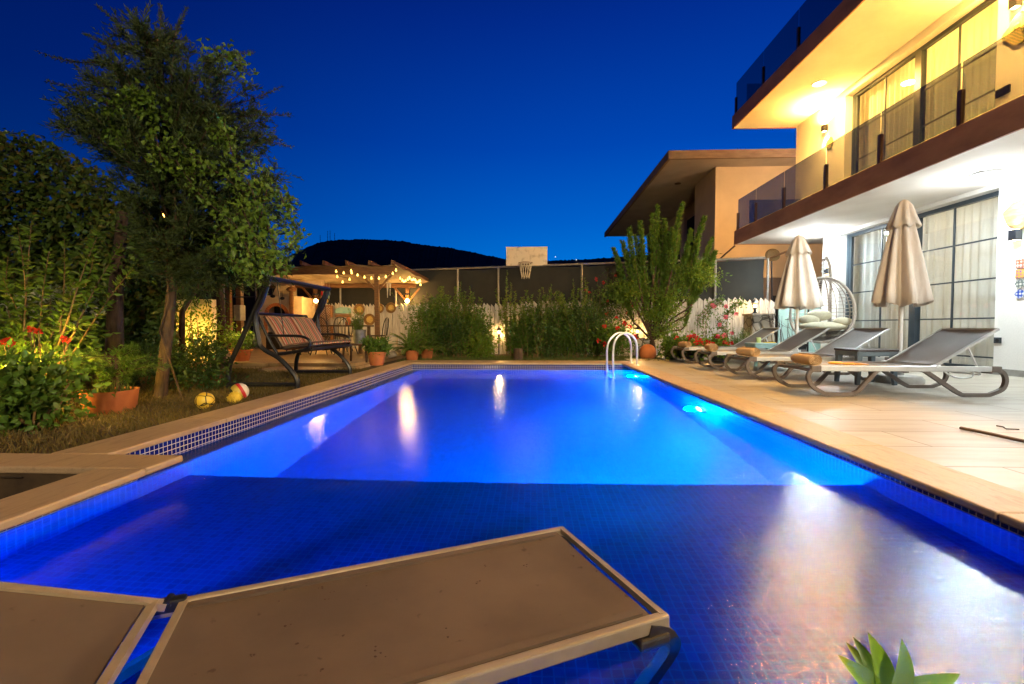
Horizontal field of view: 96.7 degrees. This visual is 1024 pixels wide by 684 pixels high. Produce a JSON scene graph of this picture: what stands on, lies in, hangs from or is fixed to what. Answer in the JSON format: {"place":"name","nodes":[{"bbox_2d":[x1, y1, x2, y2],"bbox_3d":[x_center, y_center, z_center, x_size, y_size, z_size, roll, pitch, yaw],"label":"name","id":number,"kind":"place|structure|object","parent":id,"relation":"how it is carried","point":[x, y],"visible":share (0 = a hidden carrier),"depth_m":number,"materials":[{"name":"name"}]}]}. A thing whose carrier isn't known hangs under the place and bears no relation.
{"place":"outdoors","nodes":[
{"label":"outdoors","id":0,"kind":"place"},
{"bbox_2d":[232,279,255,348],"bbox_3d":[-6.242,-0.665,10.504,0.717,1.940,0.344,1,2,35],"label":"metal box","id":1,"kind":"object","parent":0,"point":[239,312],"visible":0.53,"depth_m":10.51,"materials":[{"name":"metal"}]},
{"bbox_2d":[185,347,405,372],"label":"patio","id":2,"kind":"structure","parent":0,"point":[318,360],"depth_m":8.85,"materials":[{"name":"stone"}]},
{"bbox_2d":[226,327,258,360],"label":"potted plant","id":3,"kind":"object","parent":2,"relation":"on","point":[244,355],"visible":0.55,"depth_m":8.66,"materials":[{"name":"green plant"}]},
{"bbox_2d":[259,285,317,349],"bbox_3d":[-6.681,-0.833,13.571,1.264,2.075,1.196,0,2,2],"label":"pizza oven","id":4,"kind":"object","parent":2,"relation":"on","point":[292,302],"visible":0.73,"depth_m":13.19,"materials":[{"name":"paint"}]},
{"bbox_2d":[315,305,333,345],"bbox_3d":[-6.028,-0.471,14.005,1.067,1.323,0.060,0,2,2],"label":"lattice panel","id":5,"kind":"object","parent":2,"relation":"on","point":[331,330],"visible":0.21,"depth_m":13.97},
{"bbox_2d":[226,260,428,349],"bbox_3d":[-5.287,-0.977,13.146,5.541,2.390,2.520,0,2,2],"label":"pergola","id":6,"kind":"object","parent":2,"relation":"on","point":[322,274],"visible":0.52,"depth_m":12.21,"materials":[{"name":"wood"}]},
{"bbox_2d":[335,269,420,285],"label":"string lights","id":7,"kind":"object","parent":6,"relation":"hanging from","point":[418,281],"visible":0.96,"depth_m":12.54,"materials":[{"name":"white glass"}]},
{"bbox_2d":[292,325,373,353],"bbox_3d":[-4.506,-0.074,11.401,1.850,0.700,0.800,0,2,2],"label":"dining table","id":8,"kind":"object","parent":2,"relation":"on","point":[368,333],"visible":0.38,"depth_m":11.04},
{"bbox_2d":[333,317,357,354],"bbox_3d":[-3.912,-0.145,10.706,0.420,0.896,0.448,0,2,14],"label":"patio chair","id":9,"kind":"object","parent":2,"relation":"on","point":[341,331],"visible":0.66,"depth_m":10.52,"materials":[{"name":"wood"}]},
{"bbox_2d":[342,343,367,362],"bbox_3d":[-2.880,0.201,8.538,0.520,0.341,0.440,0,2,2],"label":"table","id":10,"kind":"object","parent":2,"relation":"on","point":[353,344],"visible":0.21,"depth_m":8.36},
{"bbox_2d":[347,309,365,343],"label":"potted shrub","id":11,"kind":"object","parent":10,"relation":"on","point":[359,332],"visible":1,"depth_m":8.47,"materials":[{"name":"green plant"}]},
{"bbox_2d":[72,239,647,278],"bbox_3d":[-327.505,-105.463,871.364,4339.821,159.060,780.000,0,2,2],"label":"hill","id":12,"kind":"structure","parent":0,"point":[339,252],"depth_m":731.94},
{"bbox_2d":[0,0,805,279],"label":"sky","id":13,"kind":"structure","parent":0,"point":[485,127],"materials":[{"name":"blue"}]},
{"bbox_2d":[0,346,806,498],"bbox_3d":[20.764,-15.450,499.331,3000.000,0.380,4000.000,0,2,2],"label":"ground","id":14,"kind":"structure","parent":0,"point":[11,484],"depth_m":3.15,"materials":[{"name":"soil"}]},
{"bbox_2d":[0,338,64,433],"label":"dark shrub","id":15,"kind":"object","parent":14,"relation":"on","point":[9,399],"visible":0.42,"depth_m":3.24,"materials":[{"name":"green plant"}]},
{"bbox_2d":[0,278,106,378],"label":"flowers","id":16,"kind":"object","parent":14,"relation":"on","point":[54,302],"visible":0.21,"depth_m":5.09,"materials":[{"name":"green plant"}]},
{"bbox_2d":[0,343,115,435],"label":"dark shrub","id":17,"kind":"object","parent":14,"relation":"on","point":[54,398],"visible":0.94,"depth_m":3.30,"materials":[{"name":"green plant"}]},
{"bbox_2d":[0,213,137,388],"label":"tall shrub","id":18,"kind":"object","parent":14,"relation":"on","point":[61,318],"visible":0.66,"depth_m":4.24,"materials":[{"name":"green plant"}]},
{"bbox_2d":[0,128,202,375],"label":"ivy hedge","id":19,"kind":"object","parent":14,"relation":"on","point":[145,311],"visible":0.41,"depth_m":6.28,"materials":[{"name":"green plant"}]},
{"bbox_2d":[42,341,184,414],"bbox_3d":[-3.602,0.308,4.178,1.077,0.650,0.626,0,2,2],"label":"potted plant","id":20,"kind":"object","parent":14,"relation":"on","point":[106,400],"visible":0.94,"depth_m":4.05,"materials":[{"name":"plant"}]},
{"bbox_2d":[68,211,160,386],"bbox_3d":[-4.564,-0.493,5.389,1.145,2.182,0.960,0,2,2],"label":"old tree","id":21,"kind":"object","parent":14,"relation":"on","point":[115,318],"visible":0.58,"depth_m":5.20,"materials":[{"name":"green plant"}]},
{"bbox_2d":[94,323,180,387],"bbox_3d":[-4.627,0.222,5.709,0.895,0.947,0.806,-1,2,-36],"label":"round bush","id":22,"kind":"object","parent":14,"relation":"on","point":[153,353],"visible":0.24,"depth_m":5.67,"materials":[{"name":"green plant"}]},
{"bbox_2d":[95,299,216,359],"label":"garden wall","id":23,"kind":"structure","parent":14,"relation":"on","point":[200,318],"depth_m":8.85,"materials":[{"name":"paint"}]},
{"bbox_2d":[34,0,310,399],"bbox_3d":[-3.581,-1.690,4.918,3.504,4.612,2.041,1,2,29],"label":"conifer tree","id":24,"kind":"object","parent":14,"relation":"on","point":[179,249],"visible":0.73,"depth_m":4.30,"materials":[{"name":"green plant"}]},
{"bbox_2d":[0,367,371,453],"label":"grass","id":25,"kind":"structure","parent":14,"relation":"on","point":[257,377],"depth_m":4.05,"materials":[{"name":"plant"}]},
{"bbox_2d":[146,329,248,390],"bbox_3d":[-3.767,0.272,5.540,1.066,0.859,0.923,0,2,2],"label":"round bush","id":26,"kind":"object","parent":14,"relation":"on","point":[189,376],"visible":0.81,"depth_m":5.42,"materials":[{"name":"green plant"}]},
{"bbox_2d":[194,392,214,408],"bbox_3d":[-2.877,0.550,4.263,0.160,0.160,0.160,0,2,2],"label":"ball","id":27,"kind":"object","parent":14,"relation":"on","point":[203,400],"visible":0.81,"depth_m":4.21,"materials":[{"name":"plastic"}]},
{"bbox_2d":[162,286,268,368],"bbox_3d":[-5.223,-0.232,7.950,2.125,1.492,1.135,0,2,-10],"label":"lit shrub","id":28,"kind":"object","parent":14,"relation":"on","point":[207,330],"visible":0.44,"depth_m":7.95,"materials":[{"name":"green plant"}]},
{"bbox_2d":[177,281,256,368],"bbox_3d":[-5.495,-0.658,8.363,2.181,2.315,1.406,0,2,2],"label":"slim tree","id":29,"kind":"object","parent":14,"relation":"on","point":[219,302],"visible":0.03,"depth_m":8.21,"materials":[{"name":"brown plant"}]},
{"bbox_2d":[227,391,241,402],"bbox_3d":[-2.778,0.562,4.560,0.139,0.138,0.139,0,2,2],"label":"ball","id":30,"kind":"object","parent":14,"relation":"on","point":[234,396],"visible":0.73,"depth_m":4.52,"materials":[{"name":"yellow plastic"}]},
{"bbox_2d":[229,383,248,398],"bbox_3d":[-2.870,0.523,4.793,0.180,0.180,0.180,17,-5,43],"label":"ball","id":31,"kind":"object","parent":14,"relation":"on","point":[242,389],"visible":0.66,"depth_m":4.74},
{"bbox_2d":[225,275,351,388],"bbox_3d":[-3.009,-0.141,6.414,1.011,1.403,1.750,0,2,2],"label":"garden swing","id":32,"kind":"object","parent":14,"relation":"on","point":[301,333],"visible":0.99,"depth_m":5.89,"materials":[{"name":"black metal"}]},
{"bbox_2d":[0,326,725,415],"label":"geranium bloom","id":33,"kind":"object","parent":14,"relation":"on","point":[65,338],"visible":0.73,"depth_m":3.73,"materials":[{"name":"red plant"}]},
{"bbox_2d":[390,327,438,359],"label":"potted plant","id":34,"kind":"object","parent":14,"relation":"on","point":[412,349],"visible":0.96,"depth_m":9.90,"materials":[{"name":"green plant"}]},
{"bbox_2d":[388,288,454,356],"bbox_3d":[-2.012,-0.441,11.195,1.632,1.785,1.247,-2,2,-40],"label":"border shrub","id":35,"kind":"object","parent":14,"relation":"on","point":[434,312],"visible":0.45,"depth_m":11.12,"materials":[{"name":"green plant"}]},
{"bbox_2d":[397,293,450,356],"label":"spiky shrub","id":36,"kind":"object","parent":14,"relation":"on","point":[421,327],"visible":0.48,"depth_m":11.01,"materials":[{"name":"green plant"}]},
{"bbox_2d":[404,336,448,358],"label":"potted plant","id":37,"kind":"object","parent":14,"relation":"on","point":[425,353],"visible":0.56,"depth_m":10.59,"materials":[{"name":"green plant"}]},
{"bbox_2d":[429,286,457,356],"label":"spiky shrub","id":38,"kind":"object","parent":14,"relation":"on","point":[455,292],"visible":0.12,"depth_m":11.24,"materials":[{"name":"green plant"}]},
{"bbox_2d":[427,295,476,356],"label":"border shrub","id":39,"kind":"object","parent":14,"relation":"on","point":[447,338],"visible":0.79,"depth_m":10.88,"materials":[{"name":"green plant"}]},
{"bbox_2d":[443,291,495,358],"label":"spiky shrub","id":40,"kind":"object","parent":14,"relation":"on","point":[466,341],"visible":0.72,"depth_m":10.90,"materials":[{"name":"green plant"}]},
{"bbox_2d":[447,299,497,356],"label":"border shrub","id":41,"kind":"object","parent":14,"relation":"on","point":[480,326],"visible":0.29,"depth_m":11.22,"materials":[{"name":"green plant"}]},
{"bbox_2d":[177,257,768,348],"bbox_3d":[-3.149,-0.974,14.126,20.015,2.560,0.130,0,2,15],"label":"screen fence","id":42,"kind":"object","parent":14,"relation":"on","point":[745,280],"visible":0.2,"depth_m":13.22,"materials":[{"name":"metal"}]},
{"bbox_2d":[506,247,546,278],"bbox_3d":[0.413,-2.242,12.793,1.179,0.943,0.470,0,2,2],"label":"basketball hoop","id":43,"kind":"object","parent":42,"relation":"attached to","point":[528,257],"visible":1,"depth_m":12.99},
{"bbox_2d":[454,332,502,358],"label":"border shrub","id":44,"kind":"object","parent":14,"relation":"on","point":[478,348],"visible":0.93,"depth_m":10.80,"materials":[{"name":"green plant"}]},
{"bbox_2d":[494,285,528,355],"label":"spiky shrub","id":45,"kind":"object","parent":14,"relation":"on","point":[504,314],"visible":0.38,"depth_m":11.44,"materials":[{"name":"green plant"}]},
{"bbox_2d":[253,297,774,355],"bbox_3d":[-1.047,-0.434,13.163,15.531,1.543,0.075,0,2,15],"label":"picket fence","id":46,"kind":"object","parent":14,"relation":"on","point":[396,327],"visible":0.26,"depth_m":12.15,"materials":[{"name":"wood"}]},
{"bbox_2d":[334,307,350,316],"bbox_3d":[-5.227,-0.923,14.160,0.610,0.325,0.030,0,2,2],"label":"fish board","id":47,"kind":"object","parent":46,"relation":"attached to","point":[341,310],"visible":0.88,"depth_m":14.15,"materials":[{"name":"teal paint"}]},
{"bbox_2d":[501,298,541,358],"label":"border shrub","id":48,"kind":"object","parent":14,"relation":"on","point":[520,340],"visible":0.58,"depth_m":11.03,"materials":[{"name":"green plant"}]},
{"bbox_2d":[522,288,551,357],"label":"spiky shrub","id":49,"kind":"object","parent":14,"relation":"on","point":[536,352],"visible":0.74,"depth_m":10.81,"materials":[{"name":"green plant"}]},
{"bbox_2d":[511,302,568,357],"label":"border shrub","id":50,"kind":"object","parent":14,"relation":"on","point":[548,336],"visible":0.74,"depth_m":10.80,"materials":[{"name":"green plant"}]},
{"bbox_2d":[518,287,572,356],"bbox_3d":[0.816,-0.479,11.318,1.429,1.765,0.590,0,2,2],"label":"spiky shrub","id":51,"kind":"object","parent":14,"relation":"on","point":[562,296],"visible":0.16,"depth_m":11.16,"materials":[{"name":"green plant"}]},
{"bbox_2d":[547,288,594,358],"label":"border shrub","id":52,"kind":"object","parent":14,"relation":"on","point":[564,347],"visible":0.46,"depth_m":10.86,"materials":[{"name":"green plant"}]},
{"bbox_2d":[552,282,595,357],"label":"spiky shrub","id":53,"kind":"object","parent":14,"relation":"on","point":[571,310],"visible":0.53,"depth_m":10.76,"materials":[{"name":"green plant"}]},
{"bbox_2d":[557,287,615,357],"bbox_3d":[1.770,-0.422,10.865,1.432,1.883,1.252,0,2,2],"label":"border shrub","id":54,"kind":"object","parent":14,"relation":"on","point":[587,334],"visible":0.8,"depth_m":10.69,"materials":[{"name":"green plant"}]},
{"bbox_2d":[586,293,626,356],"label":"spiky shrub","id":55,"kind":"object","parent":14,"relation":"on","point":[621,316],"visible":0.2,"depth_m":11.12,"materials":[{"name":"green plant"}]},
{"bbox_2d":[577,265,637,353],"bbox_3d":[2.393,-0.760,11.505,1.543,2.309,1.155,0,2,2],"label":"bougainvillea","id":56,"kind":"object","parent":14,"relation":"on","point":[613,312],"visible":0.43,"depth_m":11.39,"materials":[{"name":"green plant"}]},
{"bbox_2d":[585,314,644,358],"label":"rose bush","id":57,"kind":"object","parent":14,"relation":"on","point":[611,330],"visible":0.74,"depth_m":10.40,"materials":[{"name":"green plant"}]},
{"bbox_2d":[621,338,649,356],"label":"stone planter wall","id":58,"kind":"structure","parent":14,"relation":"on","point":[641,342],"depth_m":11.49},
{"bbox_2d":[639,344,655,358],"bbox_3d":[3.128,0.246,10.493,0.399,0.399,0.299,0,2,2],"label":"plant pot","id":59,"kind":"object","parent":14,"relation":"on","point":[647,351],"visible":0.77,"depth_m":10.38,"materials":[{"name":"ceramic"}]},
{"bbox_2d":[592,201,731,357],"bbox_3d":[3.499,-1.457,10.771,3.179,3.763,1.641,0,2,2],"label":"brush tree","id":60,"kind":"object","parent":14,"relation":"on","point":[660,264],"visible":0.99,"depth_m":10.70,"materials":[{"name":"green plant"}]},
{"bbox_2d":[656,330,688,359],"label":"geranium","id":61,"kind":"object","parent":14,"relation":"on","point":[667,344],"visible":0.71,"depth_m":9.96,"materials":[{"name":"green plant"}]},
{"bbox_2d":[674,330,710,359],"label":"geranium","id":62,"kind":"object","parent":14,"relation":"on","point":[697,341],"visible":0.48,"depth_m":9.74,"materials":[{"name":"red plant"}]},
{"bbox_2d":[694,293,725,357],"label":"climbing rose","id":63,"kind":"object","parent":14,"relation":"on","point":[714,305],"visible":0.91,"depth_m":10.58,"materials":[{"name":"green plant"}]},
{"bbox_2d":[604,148,822,347],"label":"neighbour house","id":64,"kind":"structure","parent":14,"relation":"on","point":[715,186],"depth_m":15.10,"materials":[{"name":"paint"}]},
{"bbox_2d":[665,215,694,262],"bbox_3d":[7.735,-4.109,20.323,0.039,2.500,6.500,0,2,2],"label":"window","id":65,"kind":"structure","parent":64,"relation":"in","point":[690,222],"depth_m":19.60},
{"bbox_2d":[701,333,733,359],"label":"geranium","id":66,"kind":"object","parent":14,"relation":"on","point":[721,341],"visible":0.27,"depth_m":9.69,"materials":[{"name":"green plant"}]},
{"bbox_2d":[714,296,747,340],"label":"climbing rose","id":67,"kind":"object","parent":14,"relation":"on","point":[727,312],"visible":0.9,"depth_m":10.57,"materials":[{"name":"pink plant"}]},
{"bbox_2d":[719,327,752,359],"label":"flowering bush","id":68,"kind":"object","parent":14,"relation":"on","point":[741,336],"visible":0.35,"depth_m":9.98,"materials":[{"name":"green plant"}]},
{"bbox_2d":[732,0,1023,376],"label":"house","id":69,"kind":"structure","parent":14,"relation":"on","point":[840,192],"depth_m":7.88,"materials":[{"name":"white paint"}]},
{"bbox_2d":[853,230,878,347],"bbox_3d":[7.845,-1.073,10.128,0.108,2.820,0.650,0,2,2],"label":"curtain","id":70,"kind":"object","parent":69,"relation":"hanging from","point":[866,250],"visible":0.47,"depth_m":10.06,"materials":[{"name":"fabric"}]},
{"bbox_2d":[860,46,931,167],"bbox_3d":[7.822,-4.190,9.381,0.093,2.720,1.780,0,2,2],"label":"curtain","id":71,"kind":"object","parent":69,"relation":"hanging from","point":[900,83],"visible":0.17,"depth_m":9.36,"materials":[{"name":"fabric"}]},
{"bbox_2d":[875,217,925,356],"bbox_3d":[7.806,-1.042,9.175,0.085,2.820,1.160,0,2,2],"label":"curtain","id":72,"kind":"object","parent":69,"relation":"hanging from","point":[889,339],"visible":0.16,"depth_m":9.33,"materials":[{"name":"fabric"}]},
{"bbox_2d":[845,191,998,365],"bbox_3d":[7.565,-0.983,8.606,0.100,2.780,3.520,0,2,2],"label":"sliding door","id":73,"kind":"structure","parent":69,"relation":"in","point":[914,319],"depth_m":8.48,"materials":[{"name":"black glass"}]},
{"bbox_2d":[852,0,996,175],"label":"sliding door","id":74,"kind":"structure","parent":69,"relation":"in","point":[920,55],"depth_m":8.38,"materials":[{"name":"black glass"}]},
{"bbox_2d":[925,197,998,365],"bbox_3d":[7.744,-0.991,7.637,0.092,2.820,1.800,0,2,2],"label":"curtain","id":75,"kind":"object","parent":69,"relation":"hanging from","point":[977,260],"visible":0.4,"depth_m":7.76,"materials":[{"name":"fabric"}]},
{"bbox_2d":[934,0,997,134],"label":"curtain","id":76,"kind":"object","parent":69,"relation":"hanging from","point":[979,32],"visible":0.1,"depth_m":7.72,"materials":[{"name":"fabric"}]},
{"bbox_2d":[969,169,1002,178],"bbox_3d":[6.634,-2.341,6.377,0.330,0.060,0.330,0,2,2],"label":"ceiling lamp","id":77,"kind":"object","parent":69,"relation":"attached to","point":[984,174],"visible":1,"depth_m":6.31,"materials":[{"name":"paint"}]},
{"bbox_2d":[1002,10,1023,36],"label":"wall lamp","id":78,"kind":"object","parent":69,"relation":"attached to","point":[1017,21],"visible":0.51,"depth_m":6.53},
{"bbox_2d":[1003,197,1023,228],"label":"wall lamp","id":79,"kind":"object","parent":69,"relation":"attached to","point":[1013,214],"visible":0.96,"depth_m":6.55,"materials":[{"name":"glass"}]},
{"bbox_2d":[1008,229,1022,240],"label":"wall lamp","id":80,"kind":"object","parent":69,"relation":"attached to","point":[1015,234],"visible":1,"depth_m":6.48,"materials":[{"name":"black metal"}]},
{"bbox_2d":[1008,0,1022,9],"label":"wall lamp","id":81,"kind":"object","parent":69,"relation":"attached to","point":[1014,4],"visible":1,"depth_m":6.51,"materials":[{"name":"white metal"}]},
{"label":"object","id":82,"kind":"structure","parent":14,"relation":"in","visible":0},
{"bbox_2d":[0,360,1023,531],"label":"pool coping","id":83,"kind":"object","parent":82,"relation":"on","point":[99,466],"visible":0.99,"depth_m":2.48,"materials":[{"name":"stone"}]},
{"bbox_2d":[359,335,392,364],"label":"potted plant","id":84,"kind":"object","parent":83,"relation":"on","point":[376,349],"visible":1,"depth_m":7.70,"materials":[{"name":"green plant"}]},
{"bbox_2d":[606,332,639,372],"bbox_3d":[2.102,0.615,8.695,0.540,1.622,0.600,0,2,2],"label":"pool ladder","id":85,"kind":"object","parent":83,"relation":"attached to","point":[619,335],"visible":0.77,"depth_m":8.43,"materials":[{"name":"silver metal"}]},
{"bbox_2d":[0,370,1023,683],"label":"water","id":86,"kind":"structure","parent":0,"point":[736,548],"depth_m":1.98,"materials":[{"name":"liquid"}]},
{"bbox_2d":[0,369,1023,537],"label":"pool basin","id":87,"kind":"object","parent":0,"point":[637,372],"visible":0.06,"depth_m":2.41,"materials":[{"name":"tile"}]},
{"bbox_2d":[125,365,411,454],"bbox_3d":[-2.147,0.633,5.793,0.001,0.155,6.750,0,2,2],"label":"tile band","id":88,"kind":"object","parent":87,"relation":"attached to","point":[186,442],"visible":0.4,"depth_m":3.85,"materials":[{"name":"tile"}]},
{"bbox_2d":[0,526,677,683],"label":"sun lounger","id":89,"kind":"object","parent":87,"relation":"on","point":[509,616],"visible":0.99,"depth_m":1.21,"materials":[{"name":"fabric"}]},
{"bbox_2d":[0,364,1023,536],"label":"waterline tiles","id":90,"kind":"object","parent":87,"relation":"attached to","point":[622,367],"visible":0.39,"depth_m":4.24,"materials":[{"name":"tile"}]},
{"bbox_2d":[397,354,670,361],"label":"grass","id":91,"kind":"structure","parent":0,"point":[580,358],"depth_m":10.45,"materials":[{"name":"plant"}]},
{"bbox_2d":[742,313,775,341],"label":"stone pillar","id":92,"kind":"structure","parent":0,"point":[755,322],"depth_m":10.52,"materials":[{"name":"stone"}]},
{"bbox_2d":[624,354,1023,492],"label":"deck paving","id":93,"kind":"structure","parent":0,"point":[924,423],"depth_m":3.94,"materials":[{"name":"tile"}]},
{"bbox_2d":[671,328,780,363],"bbox_3d":[4.329,0.059,9.215,1.995,0.700,0.708,0,2,2],"label":"sun lounger","id":94,"kind":"object","parent":93,"relation":"on","point":[763,333],"visible":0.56,"depth_m":9.12,"materials":[{"name":"paint"}]},
{"bbox_2d":[717,249,786,300],"bbox_3d":[6.237,-1.089,11.939,1.718,2.760,0.466,0,2,2],"label":"straw fan","id":95,"kind":"object","parent":93,"relation":"on","point":[772,254],"visible":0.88,"depth_m":12.03},
{"bbox_2d":[694,328,829,370],"bbox_3d":[4.214,0.108,7.696,1.995,0.700,0.708,0,2,3],"label":"sun lounger","id":96,"kind":"object","parent":93,"relation":"on","point":[792,343],"visible":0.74,"depth_m":7.62,"materials":[{"name":"paint"}]},
{"bbox_2d":[745,342,778,365],"bbox_3d":[4.612,0.226,8.388,0.460,0.422,0.420,0,2,2],"label":"side table","id":97,"kind":"object","parent":93,"relation":"on","point":[760,345],"visible":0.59,"depth_m":8.19,"materials":[{"name":"blue plastic"}]},
{"bbox_2d":[762,308,807,349],"bbox_3d":[5.769,-0.171,9.703,0.839,1.125,0.429,0,2,2],"label":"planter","id":98,"kind":"object","parent":93,"relation":"on","point":[803,347],"visible":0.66,"depth_m":9.68,"materials":[{"name":"metal"}]},
{"bbox_2d":[774,235,823,366],"bbox_3d":[5.234,-0.754,8.350,0.825,2.380,0.772,0,2,2],"label":"closed umbrella","id":99,"kind":"object","parent":93,"relation":"on","point":[798,289],"visible":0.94,"depth_m":8.15,"materials":[{"name":"fabric"}]},
{"bbox_2d":[777,307,820,351],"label":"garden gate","id":100,"kind":"structure","parent":93,"relation":"on","point":[783,315],"depth_m":11.31,"materials":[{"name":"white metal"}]},
{"bbox_2d":[723,328,889,379],"bbox_3d":[4.149,0.150,6.432,1.995,0.700,0.708,0,2,1],"label":"sun lounger","id":101,"kind":"object","parent":93,"relation":"on","point":[856,338],"visible":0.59,"depth_m":6.38,"materials":[{"name":"fabric"}]},
{"bbox_2d":[736,347,760,356],"bbox_3d":[3.313,0.134,6.396,0.142,0.130,0.388,0,2,-4],"label":"rolled towel","id":102,"kind":"object","parent":101,"relation":"on","point":[750,351],"visible":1,"depth_m":6.29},
{"bbox_2d":[789,256,856,343],"bbox_3d":[6.455,-0.696,9.433,1.121,2.189,1.117,0,2,2],"label":"egg chair","id":103,"kind":"object","parent":93,"relation":"on","point":[812,318],"visible":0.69,"depth_m":9.46,"materials":[{"name":"grey wicker"}]},
{"bbox_2d":[834,348,899,384],"bbox_3d":[4.462,0.302,5.753,0.500,0.442,0.440,0,2,2],"label":"side table","id":104,"kind":"object","parent":93,"relation":"on","point":[858,354],"visible":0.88,"depth_m":5.56,"materials":[{"name":"grey plastic"}]},
{"bbox_2d":[772,328,1008,396],"bbox_3d":[4.057,0.197,4.995,1.995,0.700,0.708,0,2,2],"label":"sun lounger","id":105,"kind":"object","parent":93,"relation":"on","point":[928,355],"visible":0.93,"depth_m":4.77,"materials":[{"name":"fabric"}]},
{"bbox_2d":[791,353,821,364],"bbox_3d":[3.214,0.184,4.979,0.135,0.124,0.408,0,2,6],"label":"rolled towel","id":106,"kind":"object","parent":105,"relation":"on","point":[807,359],"visible":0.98,"depth_m":4.87,"materials":[{"name":"fabric"}]},
{"bbox_2d":[871,200,933,384],"bbox_3d":[4.979,-0.641,5.805,0.600,2.320,0.669,2,3,43],"label":"closed umbrella","id":107,"kind":"object","parent":93,"relation":"on","point":[902,280],"visible":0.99,"depth_m":5.67,"materials":[{"name":"fabric"}]},
{"bbox_2d":[959,426,1023,442],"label":"wooden stick","id":108,"kind":"object","parent":93,"relation":"on","point":[992,434],"visible":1,"depth_m":2.96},
{"bbox_2d":[838,633,959,683],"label":"foreground plant","id":109,"kind":"object","parent":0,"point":[875,666],"visible":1,"depth_m":0.84,"materials":[{"name":"green plant"}]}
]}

